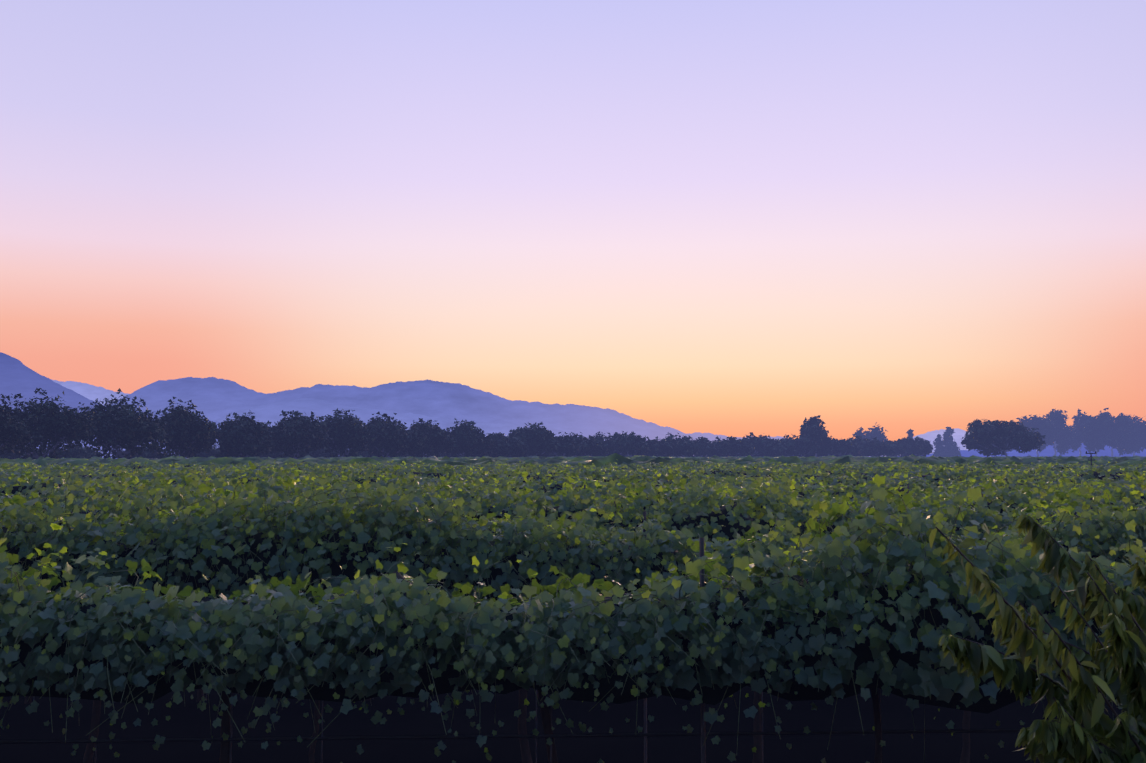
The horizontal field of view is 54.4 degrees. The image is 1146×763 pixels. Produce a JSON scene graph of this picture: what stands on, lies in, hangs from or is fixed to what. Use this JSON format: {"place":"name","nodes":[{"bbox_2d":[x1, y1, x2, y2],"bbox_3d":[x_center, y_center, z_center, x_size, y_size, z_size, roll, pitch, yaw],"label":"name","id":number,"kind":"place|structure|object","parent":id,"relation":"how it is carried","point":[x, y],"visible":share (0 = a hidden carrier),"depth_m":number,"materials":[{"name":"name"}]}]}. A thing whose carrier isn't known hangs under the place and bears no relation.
{"place":"outdoors","nodes":[
{"label":"outdoors","id":0,"kind":"place"},
{"bbox_2d":[0,352,105,412],"bbox_3d":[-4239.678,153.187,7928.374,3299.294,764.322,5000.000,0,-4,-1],"label":"mountain","id":1,"kind":"structure","parent":0,"point":[17,376],"depth_m":7682.24,"materials":[{"name":"blue stone"}]},
{"bbox_2d":[51,379,128,404],"bbox_3d":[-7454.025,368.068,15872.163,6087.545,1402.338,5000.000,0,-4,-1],"label":"mountain","id":2,"kind":"structure","parent":0,"point":[90,392],"depth_m":15686.97,"materials":[{"name":"blue stone"}]},
{"bbox_2d":[18,411,338,456],"bbox_3d":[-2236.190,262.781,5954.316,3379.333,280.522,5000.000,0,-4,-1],"label":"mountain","id":3,"kind":"structure","parent":0,"point":[159,416],"depth_m":5107.11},
{"bbox_2d":[215,398,680,456],"bbox_3d":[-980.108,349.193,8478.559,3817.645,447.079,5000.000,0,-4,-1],"label":"mountain","id":4,"kind":"structure","parent":0,"point":[271,412],"depth_m":8035.82,"materials":[{"name":"blue stone"}]},
{"bbox_2d":[112,377,932,456],"bbox_3d":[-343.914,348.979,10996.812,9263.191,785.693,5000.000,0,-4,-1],"label":"mountain","id":5,"kind":"structure","parent":0,"point":[213,398],"depth_m":10410.51,"materials":[{"name":"blue stone"}]},
{"bbox_2d":[0,457,1126,762],"bbox_3d":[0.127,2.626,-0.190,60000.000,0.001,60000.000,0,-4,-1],"label":"ground","id":6,"kind":"structure","parent":0,"point":[188,719],"depth_m":10.73,"materials":[{"name":"soil"}]},
{"bbox_2d":[33,484,1092,762],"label":"steel trellis","id":7,"kind":"object","parent":6,"relation":"on","point":[703,706],"visible":0.04,"depth_m":6.37,"materials":[{"name":"grey metal"}]},
{"bbox_2d":[0,453,1145,467],"bbox_3d":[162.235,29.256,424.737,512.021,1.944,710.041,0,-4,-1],"label":"vine rows","id":8,"kind":"object","parent":6,"relation":"on","point":[597,461],"visible":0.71,"depth_m":82.77,"materials":[{"name":"green plant"}]},
{"bbox_2d":[0,459,1145,502],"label":"vine leaves","id":9,"kind":"object","parent":6,"relation":"on","point":[14,474],"visible":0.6,"depth_m":33.22,"materials":[{"name":"green plant"}]},
{"bbox_2d":[0,388,1145,458],"bbox_3d":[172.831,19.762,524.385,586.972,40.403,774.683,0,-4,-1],"label":"trees","id":10,"kind":"object","parent":6,"relation":"on","point":[128,428],"materials":[{"name":"green plant"}]},
{"bbox_2d":[0,465,1145,762],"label":"vines","id":11,"kind":"object","parent":6,"relation":"on","point":[716,693],"depth_m":6.05,"materials":[{"name":"green plant"}]},
{"bbox_2d":[0,461,1145,762],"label":"vine leaves","id":12,"kind":"object","parent":11,"relation":"attached to","point":[830,553],"visible":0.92,"depth_m":5.98,"materials":[{"name":"green plant"}]},
{"bbox_2d":[899,443,1145,456],"bbox_3d":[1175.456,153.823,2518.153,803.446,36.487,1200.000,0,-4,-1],"label":"mist","id":13,"kind":"structure","parent":6,"relation":"on","point":[1049,450],"depth_m":2228.47,"materials":[{"name":"blue"}]},
{"bbox_2d":[929,514,1145,762],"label":"leaves","id":14,"kind":"object","parent":6,"relation":"on","point":[1101,736],"visible":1,"depth_m":3.36,"materials":[{"name":"green plant"}]},
{"bbox_2d":[1085,451,1096,464],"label":"trellis post","id":15,"kind":"object","parent":6,"relation":"on","point":[1091,457],"visible":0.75,"depth_m":64.40,"materials":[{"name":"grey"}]},
{"bbox_2d":[0,0,1145,441],"label":"sky","id":16,"kind":"structure","parent":0,"point":[734,218],"materials":[{"name":"purple"}]},
{"bbox_2d":[913,428,969,451],"bbox_3d":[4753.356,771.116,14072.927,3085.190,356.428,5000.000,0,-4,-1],"label":"mountain","id":17,"kind":"structure","parent":0,"point":[931,436],"depth_m":13596.74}
]}

